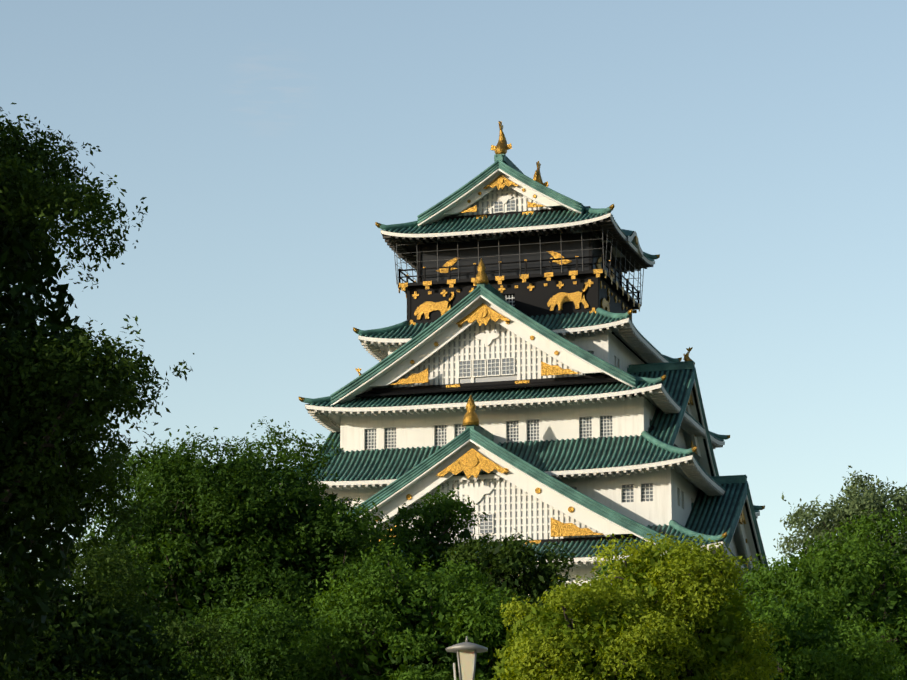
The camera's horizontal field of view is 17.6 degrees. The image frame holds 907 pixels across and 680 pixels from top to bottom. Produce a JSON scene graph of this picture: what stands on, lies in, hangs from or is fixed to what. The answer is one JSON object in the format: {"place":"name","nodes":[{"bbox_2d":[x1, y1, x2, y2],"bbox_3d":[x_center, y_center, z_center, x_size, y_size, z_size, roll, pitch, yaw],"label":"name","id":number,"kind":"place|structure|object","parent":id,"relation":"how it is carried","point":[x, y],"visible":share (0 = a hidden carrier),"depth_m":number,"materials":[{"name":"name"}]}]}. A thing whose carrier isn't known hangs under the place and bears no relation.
{"place":"outdoors","nodes":[
{"label":"outdoors","id":0,"kind":"place"},
{"bbox_2d":[0,102,193,679],"bbox_3d":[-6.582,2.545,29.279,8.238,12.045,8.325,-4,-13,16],"label":"tree","id":1,"kind":"object","parent":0,"point":[56,369],"depth_m":28.92,"materials":[{"name":"green plant"}]},
{"bbox_2d":[0,522,271,679],"bbox_3d":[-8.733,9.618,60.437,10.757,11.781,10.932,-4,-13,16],"label":"tree","id":2,"kind":"object","parent":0,"point":[84,619],"depth_m":60.62,"materials":[{"name":"green plant"}]},
{"bbox_2d":[281,539,529,679],"bbox_3d":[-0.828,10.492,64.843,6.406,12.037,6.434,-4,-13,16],"label":"tree","id":3,"kind":"object","parent":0,"point":[370,598],"depth_m":64.50,"materials":[{"name":"green plant"}]},
{"bbox_2d":[352,483,511,644],"bbox_3d":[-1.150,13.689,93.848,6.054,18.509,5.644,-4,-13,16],"label":"tree","id":4,"kind":"object","parent":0,"point":[426,520],"depth_m":94.71,"materials":[{"name":"green plant"}]},
{"bbox_2d":[0,0,906,601],"label":"sky","id":5,"kind":"structure","parent":0,"point":[758,148],"materials":[{"name":"blue"}]},
{"bbox_2d":[340,397,674,479],"bbox_3d":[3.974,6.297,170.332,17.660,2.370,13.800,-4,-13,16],"label":"castle walls","id":6,"kind":"structure","parent":0,"point":[627,417],"depth_m":163.65,"materials":[{"name":"white paint"}]},
{"bbox_2d":[347,395,674,547],"bbox_3d":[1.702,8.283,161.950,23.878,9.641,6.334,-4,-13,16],"label":"gable","id":7,"kind":"structure","parent":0,"point":[536,504],"depth_m":159.64,"materials":[{"name":"white paint"}]},
{"bbox_2d":[441,528,580,637],"bbox_3d":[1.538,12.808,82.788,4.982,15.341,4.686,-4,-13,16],"label":"tree","id":8,"kind":"object","parent":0,"point":[506,560],"depth_m":83.52,"materials":[{"name":"green plant"}]},
{"bbox_2d":[320,465,753,600],"bbox_3d":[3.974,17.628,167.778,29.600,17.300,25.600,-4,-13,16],"label":"castle walls","id":9,"kind":"structure","parent":0,"point":[662,497],"depth_m":159.63,"materials":[{"name":"white paint"}]},
{"bbox_2d":[488,567,706,679],"bbox_3d":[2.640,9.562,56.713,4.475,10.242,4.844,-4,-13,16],"label":"tree","id":10,"kind":"object","parent":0,"point":[616,632],"depth_m":56.60,"materials":[{"name":"green plant"}]},
{"bbox_2d":[575,532,789,679],"bbox_3d":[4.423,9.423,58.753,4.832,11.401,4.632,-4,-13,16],"label":"yellow tree","id":11,"kind":"object","parent":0,"point":[679,563],"depth_m":58.73,"materials":[{"name":"plant"}]},
{"bbox_2d":[723,580,903,679],"bbox_3d":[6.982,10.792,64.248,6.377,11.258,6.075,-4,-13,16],"label":"tree","id":12,"kind":"object","parent":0,"point":[833,652],"depth_m":64.02,"materials":[{"name":"green plant"}]},
{"bbox_2d":[727,500,906,679],"bbox_3d":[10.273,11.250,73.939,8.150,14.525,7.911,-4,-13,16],"label":"tree","id":13,"kind":"object","parent":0,"point":[834,567],"depth_m":73.65,"materials":[{"name":"green plant"}]},
{"bbox_2d":[773,466,906,619],"bbox_3d":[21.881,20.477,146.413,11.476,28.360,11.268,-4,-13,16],"label":"tree","id":14,"kind":"object","parent":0,"point":[833,516],"depth_m":147.98,"materials":[{"name":"green plant"}]},
{"label":"ground","id":15,"kind":"structure","parent":0,"visible":0},
{"bbox_2d":[62,416,430,679],"bbox_3d":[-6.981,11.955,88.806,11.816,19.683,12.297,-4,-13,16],"label":"tree","id":16,"kind":"object","parent":15,"relation":"on","point":[230,500],"depth_m":86.94,"materials":[{"name":"green plant"}]},
{"bbox_2d":[139,591,384,679],"bbox_3d":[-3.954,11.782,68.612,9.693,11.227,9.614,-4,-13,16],"label":"tree","id":17,"kind":"object","parent":15,"relation":"on","point":[260,653],"depth_m":67.27,"materials":[{"name":"green plant"}]},
{"bbox_2d":[448,594,548,677],"bbox_3d":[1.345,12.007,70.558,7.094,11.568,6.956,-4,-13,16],"label":"tree","id":18,"kind":"object","parent":15,"relation":"on","point":[522,624],"depth_m":70.96,"materials":[{"name":"green plant"}]},
{"bbox_3d":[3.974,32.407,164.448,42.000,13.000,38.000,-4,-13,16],"label":"castle","id":19,"kind":"object","parent":15,"relation":"on","visible":0},
{"bbox_2d":[314,368,432,459],"bbox_3d":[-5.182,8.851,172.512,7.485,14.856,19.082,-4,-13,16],"label":"castle side gables","id":20,"kind":"object","parent":19,"relation":"on","point":[335,436],"visible":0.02,"depth_m":168.41,"materials":[{"name":"tile"}]},
{"bbox_2d":[270,431,764,518],"bbox_3d":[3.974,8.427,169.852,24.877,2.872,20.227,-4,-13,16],"label":"roof","id":21,"kind":"structure","parent":19,"relation":"on","point":[362,468],"depth_m":161.32,"materials":[{"name":"tile"}]},
{"bbox_2d":[298,373,729,448],"bbox_3d":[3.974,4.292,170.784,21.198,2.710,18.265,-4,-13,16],"label":"roof","id":22,"kind":"structure","parent":21,"relation":"on","point":[323,411],"depth_m":163.37,"materials":[{"name":"green tile"}]},
{"bbox_2d":[330,258,648,412],"bbox_3d":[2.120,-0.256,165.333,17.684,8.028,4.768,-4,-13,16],"label":"gable","id":23,"kind":"structure","parent":22,"relation":"on","point":[484,332],"depth_m":164.21,"materials":[{"name":"white paint"}]},
{"bbox_2d":[388,330,644,408],"bbox_3d":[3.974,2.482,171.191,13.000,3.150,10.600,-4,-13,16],"label":"castle walls","id":24,"kind":"structure","parent":22,"relation":"on","point":[609,347],"depth_m":165.32,"materials":[{"name":"white paint"}]},
{"bbox_2d":[353,307,681,363],"bbox_3d":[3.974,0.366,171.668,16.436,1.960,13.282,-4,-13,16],"label":"roof","id":25,"kind":"structure","parent":24,"relation":"on","point":[376,343],"depth_m":166.93,"materials":[{"name":"green tile"}]},
{"bbox_2d":[394,227,643,349],"bbox_3d":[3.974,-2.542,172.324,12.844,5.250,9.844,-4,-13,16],"label":"top storey","id":26,"kind":"object","parent":25,"relation":"on","point":[564,274],"visible":0.73,"depth_m":168.82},
{"bbox_2d":[375,204,659,273],"bbox_3d":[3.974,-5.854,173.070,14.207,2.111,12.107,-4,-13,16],"label":"roof","id":27,"kind":"structure","parent":26,"relation":"on","point":[413,233],"depth_m":168.83,"materials":[{"name":"green tile"}]},
{"bbox_2d":[417,121,605,243],"bbox_3d":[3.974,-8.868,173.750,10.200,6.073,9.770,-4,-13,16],"label":"gable roof","id":28,"kind":"structure","parent":27,"relation":"on","point":[503,184],"depth_m":169.85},
{"bbox_2d":[600,229,642,256],"bbox_3d":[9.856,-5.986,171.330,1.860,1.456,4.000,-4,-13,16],"label":"castle karahafu","id":29,"kind":"object","parent":27,"relation":"on","point":[632,236],"visible":0.46,"depth_m":171.50,"materials":[{"name":"tile"}]},
{"bbox_2d":[402,520,777,598],"bbox_3d":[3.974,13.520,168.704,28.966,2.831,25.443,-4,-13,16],"label":"roof","id":30,"kind":"structure","parent":19,"relation":"on","point":[583,549],"depth_m":156.68,"materials":[{"name":"tile"}]},
{"bbox_2d":[610,347,767,570],"bbox_3d":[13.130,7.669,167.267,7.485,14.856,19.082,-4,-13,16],"label":"castle side gables","id":31,"kind":"object","parent":19,"relation":"on","point":[730,511],"visible":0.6,"depth_m":166.94,"materials":[{"name":"tile"}]},
{"bbox_3d":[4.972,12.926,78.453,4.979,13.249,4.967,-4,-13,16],"label":"back yellow tree trunk and limbs","id":32,"kind":"object","parent":15,"relation":"on","visible":0},
{"bbox_2d":[581,554,636,623],"bbox_3d":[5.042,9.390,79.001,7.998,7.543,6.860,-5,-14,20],"label":"yellow tree","id":33,"kind":"object","parent":32,"relation":"on","point":[603,568],"depth_m":79.13,"materials":[{"name":"green plant"}]},
{"bbox_3d":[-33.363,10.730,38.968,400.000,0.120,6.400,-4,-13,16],"label":"park path","id":34,"kind":"structure","parent":0,"visible":0},
{"bbox_2d":[446,636,487,679],"bbox_3d":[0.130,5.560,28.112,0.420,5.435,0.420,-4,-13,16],"label":"street lamp","id":35,"kind":"object","parent":34,"relation":"on","point":[466,651],"visible":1,"depth_m":28.57,"materials":[{"name":"grey glass"}]}
]}

